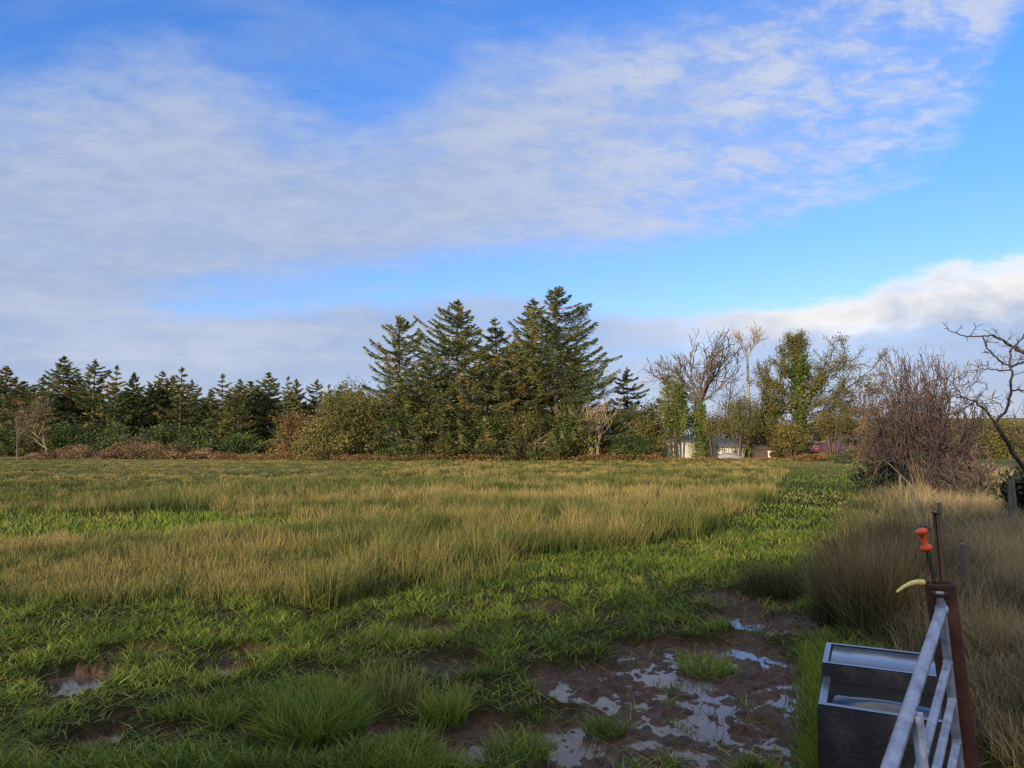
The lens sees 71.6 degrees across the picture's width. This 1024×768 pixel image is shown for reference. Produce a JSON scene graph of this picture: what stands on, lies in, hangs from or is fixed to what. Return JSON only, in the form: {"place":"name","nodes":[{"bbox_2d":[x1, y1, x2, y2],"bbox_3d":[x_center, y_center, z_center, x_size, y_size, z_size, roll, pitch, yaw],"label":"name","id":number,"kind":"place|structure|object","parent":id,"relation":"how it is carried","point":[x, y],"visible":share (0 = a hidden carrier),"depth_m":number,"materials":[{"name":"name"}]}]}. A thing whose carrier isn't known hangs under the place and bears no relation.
{"place":"outdoors","nodes":[
{"label":"outdoors","id":0,"kind":"place"},
{"bbox_2d":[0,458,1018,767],"bbox_3d":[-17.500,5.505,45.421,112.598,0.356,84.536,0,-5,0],"label":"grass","id":1,"kind":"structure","parent":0,"point":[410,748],"depth_m":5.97,"materials":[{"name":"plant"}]},
{"bbox_2d":[0,418,1023,767],"bbox_3d":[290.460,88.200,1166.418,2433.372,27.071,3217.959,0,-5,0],"label":"ground","id":2,"kind":"structure","parent":0,"point":[594,688],"depth_m":5.60,"materials":[{"name":"plant"}]},
{"bbox_2d":[0,366,26,441],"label":"conifer tree","id":3,"kind":"object","parent":2,"relation":"on","point":[12,381],"visible":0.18,"depth_m":126.32,"materials":[{"name":"green plant"}]},
{"bbox_2d":[0,421,28,456],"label":"shrub","id":4,"kind":"object","parent":2,"relation":"on","point":[6,446],"visible":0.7,"depth_m":104.81,"materials":[{"name":"green plant"}]},
{"bbox_2d":[7,396,54,456],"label":"bare tree","id":5,"kind":"object","parent":2,"relation":"on","point":[18,426],"visible":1,"depth_m":97.58,"materials":[{"name":"brown plant"}]},
{"bbox_2d":[14,397,55,452],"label":"bare tree","id":6,"kind":"object","parent":2,"relation":"on","point":[35,432],"visible":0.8,"depth_m":101.68,"materials":[{"name":"brown plant"}]},
{"bbox_2d":[0,381,70,455],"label":"conifer tree","id":7,"kind":"object","parent":2,"relation":"on","point":[26,396],"visible":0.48,"depth_m":110.88,"materials":[{"name":"green plant"}]},
{"bbox_2d":[13,424,62,456],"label":"shrub","id":8,"kind":"object","parent":2,"relation":"on","point":[34,446],"visible":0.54,"depth_m":105.26,"materials":[{"name":"green plant"}]},
{"bbox_2d":[28,355,97,452],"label":"conifer tree","id":9,"kind":"object","parent":2,"relation":"on","point":[58,380],"visible":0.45,"depth_m":118.22,"materials":[{"name":"green plant"}]},
{"bbox_2d":[41,416,96,454],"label":"shrub","id":10,"kind":"object","parent":2,"relation":"on","point":[67,434],"visible":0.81,"depth_m":104.78,"materials":[{"name":"green plant"}]},
{"bbox_2d":[39,378,105,451],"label":"conifer tree","id":11,"kind":"object","parent":2,"relation":"on","point":[77,409],"visible":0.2,"depth_m":118.57,"materials":[{"name":"green plant"}]},
{"bbox_2d":[59,359,134,448],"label":"conifer tree","id":12,"kind":"object","parent":2,"relation":"on","point":[92,391],"visible":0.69,"depth_m":114.81,"materials":[{"name":"green plant"}]},
{"bbox_2d":[82,418,138,452],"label":"shrub","id":13,"kind":"object","parent":2,"relation":"on","point":[102,443],"visible":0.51,"depth_m":105.16,"materials":[{"name":"green plant"}]},
{"bbox_2d":[90,364,133,448],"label":"conifer tree","id":14,"kind":"object","parent":2,"relation":"on","point":[108,409],"visible":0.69,"depth_m":113.32,"materials":[{"name":"green plant"}]},
{"bbox_2d":[14,441,218,459],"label":"bracken","id":15,"kind":"object","parent":2,"relation":"on","point":[155,450],"visible":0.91,"depth_m":84.71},
{"bbox_2d":[112,372,159,444],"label":"conifer tree","id":16,"kind":"object","parent":2,"relation":"on","point":[141,412],"visible":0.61,"depth_m":120.52,"materials":[{"name":"green plant"}]},
{"bbox_2d":[117,384,178,441],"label":"conifer tree","id":17,"kind":"object","parent":2,"relation":"on","point":[149,391],"visible":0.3,"depth_m":123.91,"materials":[{"name":"green plant"}]},
{"bbox_2d":[130,413,183,445],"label":"shrub","id":18,"kind":"object","parent":2,"relation":"on","point":[163,430],"visible":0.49,"depth_m":104.87,"materials":[{"name":"green plant"}]},
{"bbox_2d":[141,371,186,440],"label":"conifer tree","id":19,"kind":"object","parent":2,"relation":"on","point":[158,383],"visible":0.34,"depth_m":126.01,"materials":[{"name":"green plant"}]},
{"bbox_2d":[145,375,193,440],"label":"conifer tree","id":20,"kind":"object","parent":2,"relation":"on","point":[166,394],"visible":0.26,"depth_m":125.04,"materials":[{"name":"green plant"}]},
{"bbox_2d":[151,367,203,450],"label":"conifer tree","id":21,"kind":"object","parent":2,"relation":"on","point":[183,388],"visible":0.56,"depth_m":113.74,"materials":[{"name":"green plant"}]},
{"bbox_2d":[171,379,204,440],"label":"conifer tree","id":22,"kind":"object","parent":2,"relation":"on","point":[198,391],"visible":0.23,"depth_m":126.37,"materials":[{"name":"green plant"}]},
{"bbox_2d":[166,421,219,453],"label":"shrub","id":23,"kind":"object","parent":2,"relation":"on","point":[206,442],"visible":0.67,"depth_m":105.21,"materials":[{"name":"green plant"}]},
{"bbox_2d":[194,389,227,448],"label":"conifer tree","id":24,"kind":"object","parent":2,"relation":"on","point":[204,411],"visible":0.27,"depth_m":116.18,"materials":[{"name":"green plant"}]},
{"bbox_2d":[200,373,242,455],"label":"conifer tree","id":25,"kind":"object","parent":2,"relation":"on","point":[219,392],"visible":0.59,"depth_m":111.72,"materials":[{"name":"green plant"}]},
{"bbox_2d":[211,379,259,453],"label":"conifer tree","id":26,"kind":"object","parent":2,"relation":"on","point":[241,405],"visible":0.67,"depth_m":110.44,"materials":[{"name":"green plant"}]},
{"bbox_2d":[215,431,265,454],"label":"shrub","id":27,"kind":"object","parent":2,"relation":"on","point":[234,446],"visible":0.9,"depth_m":104.60,"materials":[{"name":"green plant"}]},
{"bbox_2d":[213,381,280,453],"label":"conifer tree","id":28,"kind":"object","parent":2,"relation":"on","point":[250,384],"visible":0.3,"depth_m":115.22,"materials":[{"name":"green plant"}]},
{"bbox_2d":[229,371,293,453],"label":"conifer tree","id":29,"kind":"object","parent":2,"relation":"on","point":[265,423],"visible":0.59,"depth_m":115.55,"materials":[{"name":"green plant"}]},
{"bbox_2d":[257,437,290,454],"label":"shrub","id":30,"kind":"object","parent":2,"relation":"on","point":[268,444],"visible":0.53,"depth_m":104.75,"materials":[{"name":"green plant"}]},
{"bbox_2d":[269,376,302,454],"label":"conifer tree","id":31,"kind":"object","parent":2,"relation":"on","point":[288,402],"visible":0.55,"depth_m":111.55,"materials":[{"name":"green plant"}]},
{"bbox_2d":[267,408,319,453],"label":"shrub","id":32,"kind":"object","parent":2,"relation":"on","point":[292,424],"visible":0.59,"depth_m":87.55,"materials":[{"name":"brown plant"}]},
{"bbox_2d":[279,379,315,442],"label":"conifer tree","id":33,"kind":"object","parent":2,"relation":"on","point":[301,396],"visible":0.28,"depth_m":122.93,"materials":[{"name":"green plant"}]},
{"bbox_2d":[285,412,337,459],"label":"shrub","id":34,"kind":"object","parent":2,"relation":"on","point":[308,440],"visible":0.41,"depth_m":82.34,"materials":[{"name":"green plant"}]},
{"bbox_2d":[297,379,326,444],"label":"conifer tree","id":35,"kind":"object","parent":2,"relation":"on","point":[318,387],"visible":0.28,"depth_m":123.56,"materials":[{"name":"green plant"}]},
{"bbox_2d":[229,668,400,751],"bbox_3d":[-1.137,1.877,4.104,1.043,0.267,1.003,0,-5,0],"label":"grass tussock","id":36,"kind":"object","parent":2,"relation":"on","point":[354,717],"depth_m":4.06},
{"bbox_2d":[281,552,375,608],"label":"rush tussock","id":37,"kind":"object","parent":2,"relation":"on","point":[311,596],"visible":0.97,"depth_m":7.34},
{"bbox_2d":[288,385,382,460],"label":"shrub","id":38,"kind":"object","parent":2,"relation":"on","point":[335,424],"visible":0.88,"depth_m":79.53,"materials":[{"name":"green plant"}]},
{"bbox_2d":[331,650,435,714],"bbox_3d":[-0.814,1.946,4.652,0.784,0.384,0.811,2,-5,-20],"label":"rush tussock","id":39,"kind":"object","parent":2,"relation":"on","point":[399,706],"visible":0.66,"depth_m":4.64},
{"bbox_2d":[0,457,801,617],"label":"rushes","id":40,"kind":"object","parent":2,"relation":"on","point":[434,511],"visible":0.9,"depth_m":13.54,"materials":[{"name":"plant"}]},
{"bbox_2d":[317,374,487,454],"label":"willow tree","id":41,"kind":"object","parent":2,"relation":"on","point":[381,405],"visible":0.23,"depth_m":80.11,"materials":[{"name":"green plant"}]},
{"bbox_2d":[349,315,458,455],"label":"spruce tree","id":42,"kind":"object","parent":2,"relation":"on","point":[399,354],"visible":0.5,"depth_m":82.79,"materials":[{"name":"green plant"}]},
{"bbox_2d":[365,400,444,460],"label":"shrub","id":43,"kind":"object","parent":2,"relation":"on","point":[386,435],"visible":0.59,"depth_m":78.63,"materials":[{"name":"green plant"}]},
{"bbox_2d":[48,614,802,767],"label":"puddle water","id":44,"kind":"structure","parent":2,"relation":"on","point":[577,739],"depth_m":4.61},
{"bbox_2d":[384,355,471,460],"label":"spruce tree","id":45,"kind":"object","parent":2,"relation":"on","point":[427,371],"visible":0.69,"depth_m":78.49,"materials":[{"name":"green plant"}]},
{"bbox_2d":[376,299,499,455],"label":"spruce tree","id":46,"kind":"object","parent":2,"relation":"on","point":[460,347],"visible":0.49,"depth_m":82.06,"materials":[{"name":"green plant"}]},
{"bbox_2d":[403,671,484,727],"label":"grass tussock","id":47,"kind":"object","parent":2,"relation":"on","point":[440,712],"depth_m":4.30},
{"bbox_2d":[419,399,476,460],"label":"shrub","id":48,"kind":"object","parent":2,"relation":"on","point":[445,449],"visible":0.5,"depth_m":77.52,"materials":[{"name":"green plant"}]},
{"bbox_2d":[438,351,527,460],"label":"spruce tree","id":49,"kind":"object","parent":2,"relation":"on","point":[478,386],"visible":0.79,"depth_m":78.50,"materials":[{"name":"green plant"}]},
{"bbox_2d":[460,317,516,453],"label":"spruce tree","id":50,"kind":"object","parent":2,"relation":"on","point":[492,330],"visible":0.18,"depth_m":90.80,"materials":[{"name":"green plant"}]},
{"bbox_2d":[471,722,562,767],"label":"grass tussock","id":51,"kind":"object","parent":2,"relation":"on","point":[493,749],"depth_m":3.89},
{"bbox_2d":[480,340,560,457],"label":"spruce tree","id":52,"kind":"object","parent":2,"relation":"on","point":[514,377],"visible":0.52,"depth_m":79.98,"materials":[{"name":"green plant"}]},
{"bbox_2d":[488,397,558,460],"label":"shrub","id":53,"kind":"object","parent":2,"relation":"on","point":[522,433],"visible":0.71,"depth_m":77.58,"materials":[{"name":"green plant"}]},
{"bbox_2d":[211,451,837,460],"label":"undergrowth","id":54,"kind":"object","parent":2,"relation":"on","point":[286,455],"visible":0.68,"depth_m":77.47,"materials":[{"name":"brown plant"}]},
{"bbox_2d":[450,409,511,458],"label":"shrub","id":55,"kind":"object","parent":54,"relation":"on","point":[492,430],"visible":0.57,"depth_m":78.05,"materials":[{"name":"green plant"}]},
{"bbox_2d":[513,438,549,459],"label":"shrub","id":56,"kind":"object","parent":2,"relation":"on","point":[530,453],"visible":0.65,"depth_m":77.54,"materials":[{"name":"green plant"}]},
{"bbox_2d":[489,297,584,453],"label":"spruce tree","id":57,"kind":"object","parent":2,"relation":"on","point":[517,332],"visible":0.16,"depth_m":86.92,"materials":[{"name":"green plant"}]},
{"bbox_2d":[495,285,638,460],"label":"spruce tree","id":58,"kind":"object","parent":2,"relation":"on","point":[551,368],"visible":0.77,"depth_m":79.74,"materials":[{"name":"green plant"}]},
{"bbox_2d":[544,391,605,459],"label":"shrub","id":59,"kind":"object","parent":2,"relation":"on","point":[568,425],"visible":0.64,"depth_m":78.47,"materials":[{"name":"green plant"}]},
{"bbox_2d":[530,348,621,455],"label":"spruce tree","id":60,"kind":"object","parent":2,"relation":"on","point":[598,402],"visible":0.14,"depth_m":82.75,"materials":[{"name":"green plant"}]},
{"bbox_2d":[567,394,622,459],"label":"bare tree","id":61,"kind":"object","parent":2,"relation":"on","point":[597,417],"visible":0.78,"depth_m":78.22,"materials":[{"name":"brown plant"}]},
{"bbox_2d":[572,711,633,740],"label":"grass tussock","id":62,"kind":"object","parent":2,"relation":"on","point":[595,725],"depth_m":4.25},
{"bbox_2d":[610,367,651,448],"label":"spruce tree","id":63,"kind":"object","parent":2,"relation":"on","point":[626,399],"visible":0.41,"depth_m":87.90,"materials":[{"name":"green plant"}]},
{"bbox_2d":[602,426,660,460],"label":"shrub","id":64,"kind":"object","parent":2,"relation":"on","point":[633,442],"visible":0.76,"depth_m":78.55,"materials":[{"name":"green plant"}]},
{"bbox_2d":[600,404,677,458],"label":"shrub","id":65,"kind":"object","parent":2,"relation":"on","point":[633,417],"visible":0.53,"depth_m":81.19,"materials":[{"name":"green plant"}]},
{"bbox_2d":[658,364,691,457],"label":"shrub","id":66,"kind":"object","parent":2,"relation":"on","point":[680,419],"visible":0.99,"depth_m":81.63,"materials":[{"name":"green plant"}]},
{"bbox_2d":[657,437,696,458],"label":"pale shed","id":67,"kind":"structure","parent":2,"relation":"on","point":[688,448],"depth_m":83.44,"materials":[{"name":"grey metal"}]},
{"bbox_2d":[640,357,715,454],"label":"bare tree","id":68,"kind":"object","parent":2,"relation":"on","point":[662,405],"visible":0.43,"depth_m":85.41,"materials":[{"name":"green plant"}]},
{"bbox_2d":[638,326,747,457],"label":"bare tree","id":69,"kind":"object","parent":2,"relation":"on","point":[701,447],"visible":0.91,"depth_m":81.70,"materials":[{"name":"brown plant"}]},
{"bbox_2d":[668,645,749,680],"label":"grass tussock","id":70,"kind":"object","parent":2,"relation":"on","point":[720,665],"depth_m":5.41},
{"bbox_2d":[698,402,728,457],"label":"shrub","id":71,"kind":"object","parent":2,"relation":"on","point":[707,424],"visible":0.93,"depth_m":80.73,"materials":[{"name":"green plant"}]},
{"bbox_2d":[706,438,745,457],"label":"outbuilding","id":72,"kind":"structure","parent":2,"relation":"on","point":[723,448],"depth_m":84.71,"materials":[{"name":"grey metal"}]},
{"bbox_2d":[706,386,771,457],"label":"shrub","id":73,"kind":"object","parent":2,"relation":"on","point":[741,417],"visible":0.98,"depth_m":79.89,"materials":[{"name":"green plant"}]},
{"bbox_2d":[729,321,768,457],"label":"birch tree","id":74,"kind":"object","parent":2,"relation":"on","point":[737,337],"visible":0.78,"depth_m":84.31,"materials":[{"name":"beige plant"}]},
{"bbox_2d":[741,397,784,453],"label":"shrub","id":75,"kind":"object","parent":2,"relation":"on","point":[760,439],"visible":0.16,"depth_m":86.06,"materials":[{"name":"green plant"}]},
{"bbox_2d":[756,354,775,447],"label":"bare tree","id":76,"kind":"object","parent":2,"relation":"on","point":[768,416],"visible":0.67,"depth_m":82.63,"materials":[{"name":"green plant"}]},
{"bbox_2d":[746,444,794,457],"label":"dark shed","id":77,"kind":"structure","parent":2,"relation":"on","point":[762,451],"depth_m":81.88,"materials":[{"name":"grey"}]},
{"bbox_2d":[726,553,818,598],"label":"rush tussock","id":78,"kind":"object","parent":2,"relation":"on","point":[770,589],"visible":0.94,"depth_m":7.83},
{"bbox_2d":[766,416,813,458],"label":"shrub","id":79,"kind":"object","parent":2,"relation":"on","point":[791,433],"visible":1,"depth_m":79.63,"materials":[{"name":"green plant"}]},
{"bbox_2d":[770,633,845,767],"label":"grass bank","id":80,"kind":"structure","parent":2,"relation":"on","point":[811,661],"depth_m":4.58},
{"bbox_2d":[746,328,890,454],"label":"ivy tree","id":81,"kind":"object","parent":2,"relation":"on","point":[797,371],"visible":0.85,"depth_m":81.78,"materials":[{"name":"green plant"}]},
{"bbox_2d":[808,441,845,454],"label":"red roofed shed","id":82,"kind":"structure","parent":2,"relation":"on","point":[817,450],"depth_m":93.58,"materials":[{"name":"metal"}]},
{"bbox_2d":[807,399,861,456],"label":"shrub","id":83,"kind":"object","parent":2,"relation":"on","point":[835,420],"visible":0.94,"depth_m":79.53,"materials":[{"name":"green plant"}]},
{"bbox_2d":[787,371,889,454],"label":"thorn tree","id":84,"kind":"object","parent":2,"relation":"on","point":[860,420],"visible":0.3,"depth_m":84.69,"materials":[{"name":"green plant"}]},
{"bbox_2d":[785,538,903,626],"bbox_3d":[3.128,1.848,6.708,1.180,0.772,1.230,0,-5,0],"label":"rush tussock","id":85,"kind":"object","parent":2,"relation":"on","point":[819,611],"visible":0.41,"depth_m":6.64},
{"bbox_2d":[788,519,906,577],"bbox_3d":[4.003,2.002,8.388,1.528,0.787,1.592,0,-5,0],"label":"rush tussock","id":86,"kind":"object","parent":2,"relation":"on","point":[834,541],"visible":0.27,"depth_m":8.46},
{"bbox_2d":[827,446,875,463],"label":"shrub","id":87,"kind":"object","parent":2,"relation":"on","point":[837,458],"visible":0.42,"depth_m":65.11,"materials":[{"name":"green plant"}]},
{"bbox_2d":[843,401,883,472],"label":"shrub","id":88,"kind":"object","parent":2,"relation":"on","point":[852,447],"visible":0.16,"depth_m":40.08,"materials":[{"name":"green plant"}]},
{"bbox_2d":[804,527,937,639],"bbox_3d":[3.192,1.723,6.254,1.215,0.947,1.276,0,-5,0],"label":"rush tussock","id":89,"kind":"object","parent":2,"relation":"on","point":[857,609],"visible":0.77,"depth_m":6.10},
{"bbox_2d":[812,503,932,550],"bbox_3d":[5.706,2.232,11.146,1.950,0.774,2.040,0,-5,0],"label":"rush tussock","id":90,"kind":"object","parent":2,"relation":"on","point":[894,524],"visible":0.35,"depth_m":11.11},
{"bbox_2d":[834,456,922,492],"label":"evergreen bush","id":91,"kind":"object","parent":2,"relation":"on","point":[890,471],"visible":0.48,"depth_m":24.66,"materials":[{"name":"green plant"}]},
{"bbox_2d":[817,642,947,767],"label":"water trough","id":92,"kind":"object","parent":2,"relation":"on","point":[863,690],"visible":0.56,"depth_m":3.38,"materials":[{"name":"metal"}]},
{"bbox_2d":[852,397,917,478],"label":"thorn bush","id":93,"kind":"object","parent":2,"relation":"on","point":[869,449],"visible":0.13,"depth_m":26.71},
{"bbox_2d":[843,516,985,598],"bbox_3d":[3.924,1.781,7.097,1.462,0.963,1.427,0,-5,0],"label":"rush tussock","id":94,"kind":"object","parent":2,"relation":"on","point":[926,563],"visible":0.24,"depth_m":6.99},
{"bbox_2d":[837,345,1004,499],"bbox_3d":[12.475,1.082,21.895,4.737,5.014,3.957,0,-5,0],"label":"thorn bush","id":95,"kind":"object","parent":2,"relation":"on","point":[902,423],"visible":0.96,"depth_m":21.67,"materials":[{"name":"plant"}]},
{"bbox_2d":[873,470,968,604],"bbox_3d":[10.742,2.963,20.015,0.331,0.964,30.541,-2,-5,25],"label":"wire fence","id":96,"kind":"object","parent":2,"relation":"on","point":[963,560],"visible":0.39,"depth_m":6.40,"materials":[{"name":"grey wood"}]},
{"bbox_2d":[930,512,944,580],"bbox_3d":[1.974,1.294,3.211,0.077,1.411,0.030,0,-5,0],"label":"rusty stake","id":97,"kind":"object","parent":2,"relation":"on","point":[938,546],"visible":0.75,"depth_m":3.25,"materials":[{"name":"metal"}]},
{"bbox_2d":[925,580,979,767],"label":"gate post","id":98,"kind":"object","parent":2,"relation":"on","point":[946,591],"visible":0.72,"depth_m":2.53,"materials":[{"name":"metal"}]},
{"bbox_2d":[880,598,964,767],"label":"field gate","id":99,"kind":"structure","parent":98,"relation":"attached to","point":[909,717],"depth_m":2.19,"materials":[{"name":"metal"}]},
{"bbox_2d":[915,525,937,584],"bbox_3d":[1.530,0.644,2.615,0.078,0.244,0.042,0,-5,0],"label":"insulator","id":100,"kind":"object","parent":98,"relation":"attached to","point":[925,546],"visible":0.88,"depth_m":2.61,"materials":[{"name":"orange plastic"}]},
{"bbox_2d":[919,442,1023,501],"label":"thorn bush","id":101,"kind":"object","parent":2,"relation":"on","point":[978,481],"visible":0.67,"depth_m":18.90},
{"bbox_2d":[927,400,1023,503],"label":"thorn bush","id":102,"kind":"object","parent":2,"relation":"on","point":[1012,445],"visible":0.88,"depth_m":17.22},
{"bbox_2d":[939,322,1023,470],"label":"hawthorn tree","id":103,"kind":"object","parent":2,"relation":"on","point":[1003,435],"visible":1,"depth_m":9.98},
{"bbox_2d":[950,412,1023,458],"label":"hedge","id":104,"kind":"object","parent":2,"relation":"on","point":[997,444],"visible":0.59,"depth_m":87.88,"materials":[{"name":"green plant"}]},
{"bbox_2d":[985,461,1023,521],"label":"evergreen bush","id":105,"kind":"object","parent":2,"relation":"on","point":[1019,480],"visible":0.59,"depth_m":14.78,"materials":[{"name":"green plant"}]},
{"bbox_2d":[1007,477,1018,532],"bbox_3d":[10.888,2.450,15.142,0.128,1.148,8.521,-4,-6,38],"label":"fence post","id":106,"kind":"object","parent":2,"relation":"on","point":[1011,490],"visible":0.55,"depth_m":11.85,"materials":[{"name":"grey wood"}]},
{"bbox_2d":[0,0,1023,437],"label":"sky","id":107,"kind":"structure","parent":0,"point":[245,190],"materials":[{"name":"blue"}]},
{"bbox_2d":[800,460,1023,767],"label":"dead grass","id":108,"kind":"structure","parent":0,"point":[991,614],"depth_m":6.09,"materials":[{"name":"plant"}]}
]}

